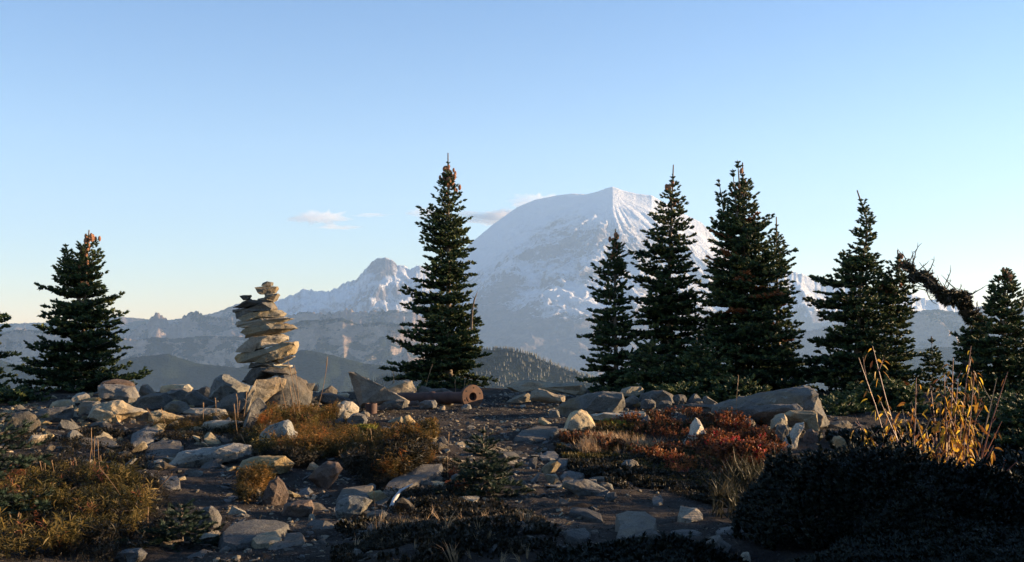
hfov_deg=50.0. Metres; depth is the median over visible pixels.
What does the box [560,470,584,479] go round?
flat rock
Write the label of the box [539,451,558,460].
flat rock
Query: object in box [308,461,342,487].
rock
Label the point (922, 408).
shrub
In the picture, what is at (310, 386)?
rock
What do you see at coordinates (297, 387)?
grass tuft
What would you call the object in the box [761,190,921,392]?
fir tree
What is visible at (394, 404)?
rock
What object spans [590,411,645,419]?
rock
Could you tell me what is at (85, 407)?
rock
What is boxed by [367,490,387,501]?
rock
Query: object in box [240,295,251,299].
cairn stone
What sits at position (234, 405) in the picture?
grass tuft
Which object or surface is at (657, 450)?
ground cover
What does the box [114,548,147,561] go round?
rock
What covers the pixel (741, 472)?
ground cover
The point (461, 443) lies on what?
rock
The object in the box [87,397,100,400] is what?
rock
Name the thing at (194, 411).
rock
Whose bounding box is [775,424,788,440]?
rock
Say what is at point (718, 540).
rock
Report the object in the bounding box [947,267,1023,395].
fir tree
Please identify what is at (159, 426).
rock
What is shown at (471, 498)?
rock
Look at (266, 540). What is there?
flat rock
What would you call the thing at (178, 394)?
rock
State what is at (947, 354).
forest ridge
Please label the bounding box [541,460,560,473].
rock
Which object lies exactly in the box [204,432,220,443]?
rock
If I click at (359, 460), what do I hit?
ground cover
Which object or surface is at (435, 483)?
rock
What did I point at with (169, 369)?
forest ridge
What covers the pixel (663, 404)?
rock
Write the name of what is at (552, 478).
rock
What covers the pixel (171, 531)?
fir sapling
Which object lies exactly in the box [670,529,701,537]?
flat rock
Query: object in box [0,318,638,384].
cliff ridge
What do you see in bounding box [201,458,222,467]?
rock
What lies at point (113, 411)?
rock
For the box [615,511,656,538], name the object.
flat rock
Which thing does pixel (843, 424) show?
rock
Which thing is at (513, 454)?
rock
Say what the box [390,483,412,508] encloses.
dead stick
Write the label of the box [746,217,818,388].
fir tree
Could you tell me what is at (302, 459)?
ground cover
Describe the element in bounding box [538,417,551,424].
rock
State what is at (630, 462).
rock
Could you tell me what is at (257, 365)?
cairn stone
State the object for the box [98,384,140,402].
rock
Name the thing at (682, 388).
fir mat
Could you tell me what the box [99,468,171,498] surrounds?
grass tuft
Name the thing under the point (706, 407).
rock
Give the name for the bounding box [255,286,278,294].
cairn stone
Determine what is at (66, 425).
rock
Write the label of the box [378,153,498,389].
fir tree
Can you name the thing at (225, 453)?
rock
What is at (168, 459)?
rock
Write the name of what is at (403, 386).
rock
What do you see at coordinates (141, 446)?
rock
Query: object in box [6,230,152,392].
fir tree
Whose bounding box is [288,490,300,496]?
rock
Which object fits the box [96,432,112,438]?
rock
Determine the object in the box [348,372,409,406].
rock
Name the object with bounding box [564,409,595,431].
rock
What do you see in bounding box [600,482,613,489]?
rock
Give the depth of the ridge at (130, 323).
13441.48 m
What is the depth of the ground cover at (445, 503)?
7.22 m
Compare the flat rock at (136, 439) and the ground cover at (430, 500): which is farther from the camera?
the flat rock at (136, 439)
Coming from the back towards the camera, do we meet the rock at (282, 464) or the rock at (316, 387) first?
the rock at (316, 387)
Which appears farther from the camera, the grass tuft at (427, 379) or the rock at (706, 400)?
the grass tuft at (427, 379)
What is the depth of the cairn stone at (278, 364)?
12.92 m
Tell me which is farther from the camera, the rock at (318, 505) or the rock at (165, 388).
the rock at (165, 388)
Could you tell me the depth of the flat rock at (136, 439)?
10.44 m
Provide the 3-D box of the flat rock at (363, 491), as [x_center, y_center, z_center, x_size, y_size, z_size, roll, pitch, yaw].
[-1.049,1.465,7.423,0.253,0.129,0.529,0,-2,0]
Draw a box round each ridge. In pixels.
[0,304,291,336]
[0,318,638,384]
[0,350,401,391]
[117,308,601,376]
[274,257,473,330]
[722,307,1023,363]
[787,340,1020,390]
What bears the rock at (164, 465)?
on the ground at (664, 514)
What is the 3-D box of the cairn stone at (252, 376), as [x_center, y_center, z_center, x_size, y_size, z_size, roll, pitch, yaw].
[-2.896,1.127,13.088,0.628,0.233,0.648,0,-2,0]
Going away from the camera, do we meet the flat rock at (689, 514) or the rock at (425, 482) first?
the flat rock at (689, 514)
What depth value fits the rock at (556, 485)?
7.58 m
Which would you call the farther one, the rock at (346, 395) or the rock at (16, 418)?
the rock at (346, 395)
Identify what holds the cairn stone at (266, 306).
on the cairn stone at (262, 314)
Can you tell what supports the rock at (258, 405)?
on the ground at (664, 514)
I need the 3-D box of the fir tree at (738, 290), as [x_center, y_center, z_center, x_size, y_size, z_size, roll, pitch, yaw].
[3.454,-0.007,16.936,2.149,3.703,2.251,0,-2,0]
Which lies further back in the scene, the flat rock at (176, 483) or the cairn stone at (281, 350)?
the cairn stone at (281, 350)
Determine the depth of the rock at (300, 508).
6.53 m
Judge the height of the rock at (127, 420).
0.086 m
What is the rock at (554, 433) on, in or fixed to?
on the ground at (664, 514)
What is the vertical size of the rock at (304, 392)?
0.441 m
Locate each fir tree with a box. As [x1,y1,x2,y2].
[0,312,22,387]
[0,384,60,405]
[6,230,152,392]
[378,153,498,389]
[575,229,640,392]
[587,336,684,398]
[619,164,719,387]
[666,338,761,394]
[671,160,817,390]
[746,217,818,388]
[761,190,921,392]
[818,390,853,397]
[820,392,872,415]
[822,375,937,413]
[855,250,936,390]
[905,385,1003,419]
[915,336,955,392]
[942,315,997,392]
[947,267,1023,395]
[955,393,1023,446]
[974,390,1023,432]
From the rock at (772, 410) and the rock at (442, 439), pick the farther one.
the rock at (772, 410)
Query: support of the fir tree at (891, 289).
on the ground at (664, 514)
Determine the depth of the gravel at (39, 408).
12.39 m
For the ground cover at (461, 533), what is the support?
on the ground at (664, 514)
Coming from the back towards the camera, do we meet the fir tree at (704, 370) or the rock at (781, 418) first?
the fir tree at (704, 370)
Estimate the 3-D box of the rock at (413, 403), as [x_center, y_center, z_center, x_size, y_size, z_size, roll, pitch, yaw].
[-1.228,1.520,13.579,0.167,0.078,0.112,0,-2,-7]
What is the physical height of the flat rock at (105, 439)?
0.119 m
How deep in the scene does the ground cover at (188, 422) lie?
11.52 m
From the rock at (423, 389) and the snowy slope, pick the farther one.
the snowy slope
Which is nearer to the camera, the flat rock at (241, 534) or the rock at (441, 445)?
the flat rock at (241, 534)
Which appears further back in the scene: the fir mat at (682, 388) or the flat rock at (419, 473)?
the fir mat at (682, 388)
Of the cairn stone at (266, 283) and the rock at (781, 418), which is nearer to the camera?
the rock at (781, 418)
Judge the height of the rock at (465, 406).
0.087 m
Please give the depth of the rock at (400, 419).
11.14 m
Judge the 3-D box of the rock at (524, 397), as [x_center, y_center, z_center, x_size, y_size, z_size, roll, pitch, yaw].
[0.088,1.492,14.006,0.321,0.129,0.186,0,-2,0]
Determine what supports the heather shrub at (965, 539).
on the ground at (664, 514)
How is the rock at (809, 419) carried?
on the ground at (664, 514)
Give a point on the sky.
(215, 151)
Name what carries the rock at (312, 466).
on the ground at (664, 514)
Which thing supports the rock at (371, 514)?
on the ground at (664, 514)
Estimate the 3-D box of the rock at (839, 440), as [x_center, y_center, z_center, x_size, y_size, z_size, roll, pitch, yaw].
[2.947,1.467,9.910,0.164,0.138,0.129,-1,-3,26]
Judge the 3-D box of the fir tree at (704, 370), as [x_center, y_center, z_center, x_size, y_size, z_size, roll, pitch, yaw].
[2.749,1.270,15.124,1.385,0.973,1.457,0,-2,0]
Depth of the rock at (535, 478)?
7.89 m
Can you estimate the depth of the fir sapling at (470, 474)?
7.30 m
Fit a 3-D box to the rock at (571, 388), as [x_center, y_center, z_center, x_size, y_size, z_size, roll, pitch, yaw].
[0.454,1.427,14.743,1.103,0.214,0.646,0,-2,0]
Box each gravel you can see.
[0,393,365,437]
[0,420,256,482]
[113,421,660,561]
[209,471,393,561]
[255,439,549,515]
[361,392,588,547]
[498,391,862,433]
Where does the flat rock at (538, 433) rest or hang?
on the ground at (664, 514)
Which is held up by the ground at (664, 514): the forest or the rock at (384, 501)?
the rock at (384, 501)
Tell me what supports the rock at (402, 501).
on the ground at (664, 514)
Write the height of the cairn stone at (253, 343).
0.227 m
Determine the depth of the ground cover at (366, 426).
10.67 m
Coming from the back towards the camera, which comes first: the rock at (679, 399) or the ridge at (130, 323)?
the ridge at (130, 323)
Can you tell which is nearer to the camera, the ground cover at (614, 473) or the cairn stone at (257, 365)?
the ground cover at (614, 473)
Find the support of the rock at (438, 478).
on the ground at (664, 514)
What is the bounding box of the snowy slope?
[753,270,1010,331]
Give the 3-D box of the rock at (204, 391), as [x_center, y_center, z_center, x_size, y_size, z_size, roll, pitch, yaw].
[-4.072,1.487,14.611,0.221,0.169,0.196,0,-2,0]
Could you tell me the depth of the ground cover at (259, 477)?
7.48 m
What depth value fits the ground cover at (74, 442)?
10.07 m
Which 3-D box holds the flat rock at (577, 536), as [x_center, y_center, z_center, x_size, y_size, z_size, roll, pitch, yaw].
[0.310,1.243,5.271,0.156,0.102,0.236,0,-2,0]
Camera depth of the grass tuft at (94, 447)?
7.73 m
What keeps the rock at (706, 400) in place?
on the ground at (664, 514)
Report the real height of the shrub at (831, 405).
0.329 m
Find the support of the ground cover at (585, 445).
on the ground at (664, 514)
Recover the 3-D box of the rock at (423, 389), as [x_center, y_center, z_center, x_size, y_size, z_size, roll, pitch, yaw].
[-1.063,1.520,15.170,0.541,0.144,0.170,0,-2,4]
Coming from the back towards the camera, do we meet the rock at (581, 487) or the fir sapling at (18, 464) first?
the rock at (581, 487)
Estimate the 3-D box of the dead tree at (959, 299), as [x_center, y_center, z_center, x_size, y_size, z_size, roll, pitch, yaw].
[6.412,0.570,16.233,1.483,2.294,0.864,0,-2,0]
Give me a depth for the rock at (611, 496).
7.03 m
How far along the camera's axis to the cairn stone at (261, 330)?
12.87 m
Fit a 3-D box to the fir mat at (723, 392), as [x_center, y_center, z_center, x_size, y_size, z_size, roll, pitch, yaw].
[2.964,1.456,14.471,1.310,0.470,1.220,0,-2,0]
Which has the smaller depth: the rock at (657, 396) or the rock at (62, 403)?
the rock at (62, 403)
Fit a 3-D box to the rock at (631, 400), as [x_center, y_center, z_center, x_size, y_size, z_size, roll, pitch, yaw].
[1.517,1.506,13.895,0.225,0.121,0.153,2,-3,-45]
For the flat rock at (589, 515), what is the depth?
6.38 m
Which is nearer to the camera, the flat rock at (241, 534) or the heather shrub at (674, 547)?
the heather shrub at (674, 547)
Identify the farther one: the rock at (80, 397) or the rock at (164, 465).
the rock at (80, 397)
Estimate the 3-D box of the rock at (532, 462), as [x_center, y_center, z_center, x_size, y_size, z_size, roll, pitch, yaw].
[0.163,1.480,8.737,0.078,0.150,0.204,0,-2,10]
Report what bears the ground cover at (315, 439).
on the ground at (664, 514)
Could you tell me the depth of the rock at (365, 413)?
12.11 m
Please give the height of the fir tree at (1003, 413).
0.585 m
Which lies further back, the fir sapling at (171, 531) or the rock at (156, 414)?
the rock at (156, 414)
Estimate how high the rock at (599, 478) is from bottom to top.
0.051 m
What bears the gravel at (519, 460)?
on the ground at (664, 514)
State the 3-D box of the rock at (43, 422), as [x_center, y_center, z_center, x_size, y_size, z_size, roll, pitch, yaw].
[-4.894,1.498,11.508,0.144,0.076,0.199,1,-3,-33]
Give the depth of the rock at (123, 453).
9.33 m
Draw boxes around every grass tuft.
[90,428,100,472]
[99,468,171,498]
[203,393,246,419]
[279,358,327,412]
[393,365,465,391]
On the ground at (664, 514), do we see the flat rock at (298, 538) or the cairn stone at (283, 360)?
the flat rock at (298, 538)
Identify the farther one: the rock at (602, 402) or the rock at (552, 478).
the rock at (602, 402)
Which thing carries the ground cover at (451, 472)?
on the ground at (664, 514)
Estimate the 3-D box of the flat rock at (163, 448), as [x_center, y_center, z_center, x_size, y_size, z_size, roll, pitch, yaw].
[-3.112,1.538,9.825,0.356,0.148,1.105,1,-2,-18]
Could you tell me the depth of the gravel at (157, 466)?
9.83 m
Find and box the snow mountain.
[456,187,735,373]
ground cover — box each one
[0,423,251,472]
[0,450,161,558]
[0,468,44,489]
[5,397,1023,561]
[145,410,246,436]
[230,433,322,468]
[231,461,277,502]
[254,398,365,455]
[318,417,441,459]
[328,497,562,561]
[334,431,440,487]
[347,504,537,561]
[354,423,377,431]
[381,456,472,517]
[443,467,467,492]
[554,447,757,507]
[555,417,759,495]
[557,406,787,474]
[567,429,668,453]
[593,418,648,425]
[664,454,724,472]
[698,446,782,520]
[825,415,1023,486]
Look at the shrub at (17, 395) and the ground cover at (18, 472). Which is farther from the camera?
the shrub at (17, 395)
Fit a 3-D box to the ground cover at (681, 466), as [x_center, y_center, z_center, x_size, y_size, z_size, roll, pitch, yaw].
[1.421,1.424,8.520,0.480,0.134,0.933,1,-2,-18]
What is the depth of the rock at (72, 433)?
10.41 m
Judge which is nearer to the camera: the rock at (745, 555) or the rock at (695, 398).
the rock at (745, 555)
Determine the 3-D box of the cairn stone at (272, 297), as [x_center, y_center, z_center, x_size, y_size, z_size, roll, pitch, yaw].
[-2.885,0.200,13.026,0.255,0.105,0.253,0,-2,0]
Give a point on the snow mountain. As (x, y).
(533, 269)
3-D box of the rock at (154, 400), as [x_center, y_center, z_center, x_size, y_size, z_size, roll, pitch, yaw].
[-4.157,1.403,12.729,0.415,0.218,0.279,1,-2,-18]
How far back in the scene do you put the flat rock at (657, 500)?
7.01 m
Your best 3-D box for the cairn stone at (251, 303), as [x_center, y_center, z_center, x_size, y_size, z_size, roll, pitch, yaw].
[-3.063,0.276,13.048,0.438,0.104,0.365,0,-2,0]
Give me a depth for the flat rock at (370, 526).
5.71 m
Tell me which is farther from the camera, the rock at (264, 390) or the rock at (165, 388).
the rock at (165, 388)
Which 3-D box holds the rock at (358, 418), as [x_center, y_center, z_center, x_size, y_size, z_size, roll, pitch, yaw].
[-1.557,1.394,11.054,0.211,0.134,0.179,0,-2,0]
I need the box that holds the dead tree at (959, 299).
[897,243,991,388]
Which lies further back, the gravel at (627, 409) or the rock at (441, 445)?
the gravel at (627, 409)
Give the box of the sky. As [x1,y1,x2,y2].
[0,0,1023,323]
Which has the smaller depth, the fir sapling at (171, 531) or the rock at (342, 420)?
the fir sapling at (171, 531)
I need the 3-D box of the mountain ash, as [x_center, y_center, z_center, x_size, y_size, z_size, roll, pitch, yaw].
[2.803,1.001,7.338,1.186,1.130,0.811,0,-2,0]
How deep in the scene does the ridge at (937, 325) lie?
10848.86 m
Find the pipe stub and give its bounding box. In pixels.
[365,403,376,413]
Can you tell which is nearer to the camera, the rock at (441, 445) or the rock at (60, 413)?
the rock at (441, 445)
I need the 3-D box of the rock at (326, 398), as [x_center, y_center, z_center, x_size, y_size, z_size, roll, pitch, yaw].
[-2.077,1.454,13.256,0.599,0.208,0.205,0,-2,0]
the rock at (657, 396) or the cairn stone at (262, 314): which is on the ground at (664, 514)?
the rock at (657, 396)
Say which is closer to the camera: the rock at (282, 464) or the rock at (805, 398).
the rock at (282, 464)
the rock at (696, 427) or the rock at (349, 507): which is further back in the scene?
the rock at (696, 427)
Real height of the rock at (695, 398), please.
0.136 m
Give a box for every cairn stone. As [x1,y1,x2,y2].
[232,302,277,318]
[233,300,268,308]
[234,341,298,362]
[235,317,293,328]
[236,334,288,352]
[238,310,286,321]
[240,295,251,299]
[240,323,297,337]
[242,367,296,385]
[248,361,274,368]
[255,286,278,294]
[257,293,279,301]
[261,281,273,285]
[273,361,292,368]
[277,356,295,363]
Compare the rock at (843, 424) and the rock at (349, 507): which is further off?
the rock at (843, 424)
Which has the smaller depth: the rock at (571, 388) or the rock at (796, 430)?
the rock at (796, 430)
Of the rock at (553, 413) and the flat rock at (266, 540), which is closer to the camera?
the flat rock at (266, 540)
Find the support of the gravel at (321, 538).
on the ground at (664, 514)
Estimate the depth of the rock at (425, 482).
7.75 m
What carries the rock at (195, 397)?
on the ground at (664, 514)
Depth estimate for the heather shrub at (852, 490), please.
5.09 m
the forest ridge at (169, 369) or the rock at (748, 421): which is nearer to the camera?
the rock at (748, 421)
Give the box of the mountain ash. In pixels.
[850,346,1017,469]
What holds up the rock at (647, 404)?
on the ground at (664, 514)
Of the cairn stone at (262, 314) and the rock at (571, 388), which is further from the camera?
the rock at (571, 388)
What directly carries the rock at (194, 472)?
on the ground at (664, 514)
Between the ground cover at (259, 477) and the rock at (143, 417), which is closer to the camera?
the ground cover at (259, 477)
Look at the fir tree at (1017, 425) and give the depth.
9.54 m
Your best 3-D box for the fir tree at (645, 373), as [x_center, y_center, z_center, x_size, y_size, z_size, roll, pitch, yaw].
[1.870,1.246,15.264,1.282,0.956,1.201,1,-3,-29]
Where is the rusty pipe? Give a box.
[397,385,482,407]
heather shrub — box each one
[535,530,748,561]
[729,425,1023,550]
[786,508,1023,561]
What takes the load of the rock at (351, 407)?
on the ground at (664, 514)
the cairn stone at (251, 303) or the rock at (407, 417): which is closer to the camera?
the rock at (407, 417)
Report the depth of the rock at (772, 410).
10.84 m
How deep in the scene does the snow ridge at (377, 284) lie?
16657.68 m
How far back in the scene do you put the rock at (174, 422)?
11.49 m
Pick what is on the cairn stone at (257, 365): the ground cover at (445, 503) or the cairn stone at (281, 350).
the cairn stone at (281, 350)
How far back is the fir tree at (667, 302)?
17.11 m
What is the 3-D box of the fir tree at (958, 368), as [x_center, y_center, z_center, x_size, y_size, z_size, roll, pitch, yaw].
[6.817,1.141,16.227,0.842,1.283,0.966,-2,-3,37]
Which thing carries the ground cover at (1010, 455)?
on the ground at (664, 514)
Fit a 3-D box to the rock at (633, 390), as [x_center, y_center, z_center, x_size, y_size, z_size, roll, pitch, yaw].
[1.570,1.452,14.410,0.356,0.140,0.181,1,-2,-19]
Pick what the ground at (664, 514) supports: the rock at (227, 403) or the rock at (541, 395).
the rock at (227, 403)
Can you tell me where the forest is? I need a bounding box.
[349,346,613,391]
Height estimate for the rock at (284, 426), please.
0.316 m
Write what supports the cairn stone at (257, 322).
on the cairn stone at (261, 330)
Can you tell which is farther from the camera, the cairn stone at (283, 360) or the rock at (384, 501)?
the cairn stone at (283, 360)
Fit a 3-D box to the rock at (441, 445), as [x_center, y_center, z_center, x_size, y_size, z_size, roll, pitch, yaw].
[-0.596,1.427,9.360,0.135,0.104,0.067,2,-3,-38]
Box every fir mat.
[638,381,716,404]
[696,374,771,402]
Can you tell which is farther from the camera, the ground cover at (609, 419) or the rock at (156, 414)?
the rock at (156, 414)
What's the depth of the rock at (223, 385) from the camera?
13.30 m
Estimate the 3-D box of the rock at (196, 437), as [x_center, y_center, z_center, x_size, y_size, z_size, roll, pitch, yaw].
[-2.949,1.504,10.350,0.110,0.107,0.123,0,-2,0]
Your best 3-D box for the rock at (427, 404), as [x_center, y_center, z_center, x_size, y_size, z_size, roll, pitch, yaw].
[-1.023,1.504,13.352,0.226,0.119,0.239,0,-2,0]
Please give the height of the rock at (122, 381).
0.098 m
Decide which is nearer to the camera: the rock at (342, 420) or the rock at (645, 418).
the rock at (645, 418)
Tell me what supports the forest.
on the hill
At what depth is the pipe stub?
12.65 m
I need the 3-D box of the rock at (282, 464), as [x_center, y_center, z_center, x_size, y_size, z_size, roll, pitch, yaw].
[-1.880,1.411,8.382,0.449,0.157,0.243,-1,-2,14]
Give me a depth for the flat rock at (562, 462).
8.94 m
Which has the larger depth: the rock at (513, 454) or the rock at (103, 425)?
the rock at (103, 425)
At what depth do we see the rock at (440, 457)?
8.82 m
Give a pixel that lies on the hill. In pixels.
(553, 377)
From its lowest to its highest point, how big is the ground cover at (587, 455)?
0.256 m
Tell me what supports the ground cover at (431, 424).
on the ground at (664, 514)
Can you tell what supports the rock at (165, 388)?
on the gravel at (39, 408)
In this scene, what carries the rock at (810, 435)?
on the ground at (664, 514)
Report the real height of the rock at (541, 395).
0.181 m
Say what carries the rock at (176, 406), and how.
on the ground at (664, 514)
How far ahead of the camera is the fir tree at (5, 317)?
15.73 m
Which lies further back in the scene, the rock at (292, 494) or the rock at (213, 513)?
the rock at (292, 494)
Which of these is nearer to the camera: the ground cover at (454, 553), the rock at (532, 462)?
the ground cover at (454, 553)
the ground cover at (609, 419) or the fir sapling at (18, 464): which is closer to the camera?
the fir sapling at (18, 464)
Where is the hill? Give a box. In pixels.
[375,350,610,388]
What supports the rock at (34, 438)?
on the ground at (664, 514)
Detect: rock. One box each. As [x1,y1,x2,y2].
[3,411,40,431]
[26,434,47,444]
[35,405,73,421]
[41,420,51,424]
[49,399,74,407]
[58,420,79,429]
[67,430,82,440]
[71,392,90,402]
[78,401,100,414]
[78,436,117,447]
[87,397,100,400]
[87,400,146,422]
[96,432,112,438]
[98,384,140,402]
[100,379,134,385]
[100,422,111,428]
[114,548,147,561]
[118,451,131,460]
[123,418,136,422]
[131,427,158,446]
[132,441,147,452]
[134,392,171,408]
[134,410,148,420]
[139,384,155,395]
[145,440,181,460]
[148,410,183,421]
[151,461,176,469]
[152,423,166,429]
[160,384,192,392]
[160,475,180,489]
[163,457,173,462]
[164,401,190,411]
[167,388,190,400]
[167,421,179,428]
[169,443,251,466]
[183,408,227,415]
[184,390,218,405]
[185,469,202,476]
[192,435,201,441]
[198,386,209,397]
[198,506,221,527]
[201,420,242,429]
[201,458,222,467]
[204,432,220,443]
[209,374,249,400]
[215,391,248,413]
[218,519,289,551]
[237,455,294,473]
[242,377,286,412]
[243,397,266,430]
[251,531,281,548]
[259,420,297,444]
[262,477,288,505]
[265,374,312,408]
[282,499,314,516]
[283,532,305,545]
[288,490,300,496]
[306,383,314,406]
[307,462,318,469]
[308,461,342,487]
[312,383,318,390]
[312,385,337,401]
[313,502,325,509]
[315,393,364,408]
[335,418,344,422]
[335,485,373,503]
[335,495,372,519]
[336,401,358,418]
[338,393,348,397]
[347,413,367,424]
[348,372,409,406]
[351,522,384,534]
[361,411,369,416]
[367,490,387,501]
[367,510,386,516]
[375,496,390,504]
[378,399,407,410]
[383,464,442,500]
[387,381,416,392]
[388,416,403,422]
[393,497,420,513]
[403,415,414,422]
[408,401,418,405]
[416,386,451,392]
[419,400,436,408]
[420,480,432,487]
[431,481,444,486]
[432,456,446,462]
[435,476,444,480]
[438,443,449,448]
[439,436,447,443]
[457,442,476,447]
[457,496,478,500]
[461,404,471,409]
[500,451,519,456]
[505,379,585,394]
[507,393,530,402]
[513,426,557,442]
[528,457,536,468]
[529,388,564,402]
[530,473,538,481]
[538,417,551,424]
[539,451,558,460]
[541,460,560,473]
[545,474,558,483]
[545,484,561,487]
[548,409,559,417]
[550,428,567,438]
[558,391,624,416]
[558,458,567,468]
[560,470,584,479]
[562,479,609,495]
[562,528,590,543]
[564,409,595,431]
[569,507,602,522]
[589,476,604,481]
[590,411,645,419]
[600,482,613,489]
[605,492,616,501]
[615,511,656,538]
[621,386,644,396]
[622,459,639,467]
[625,395,640,404]
[639,390,675,405]
[639,415,649,423]
[640,399,655,409]
[652,495,662,505]
[658,401,671,409]
[669,403,714,411]
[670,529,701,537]
[673,394,686,404]
[677,506,702,522]
[683,417,705,444]
[687,394,702,403]
[702,396,716,403]
[706,535,730,552]
[711,385,829,427]
[715,526,743,535]
[732,403,802,416]
[741,418,754,428]
[741,552,750,561]
[770,413,788,429]
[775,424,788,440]
[783,422,803,448]
[784,410,818,430]
[802,429,818,442]
[828,420,851,428]
[832,436,846,447]
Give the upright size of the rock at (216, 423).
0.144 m
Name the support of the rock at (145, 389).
on the ground at (664, 514)
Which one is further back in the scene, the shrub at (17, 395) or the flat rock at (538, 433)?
the shrub at (17, 395)
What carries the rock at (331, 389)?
on the ground at (664, 514)
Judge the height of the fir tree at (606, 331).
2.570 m
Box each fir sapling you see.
[0,411,54,522]
[113,498,224,555]
[432,426,535,500]
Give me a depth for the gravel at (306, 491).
7.50 m
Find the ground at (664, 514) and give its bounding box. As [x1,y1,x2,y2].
[0,388,1014,561]
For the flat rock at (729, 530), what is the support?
on the ground at (664, 514)
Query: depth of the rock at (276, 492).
6.87 m

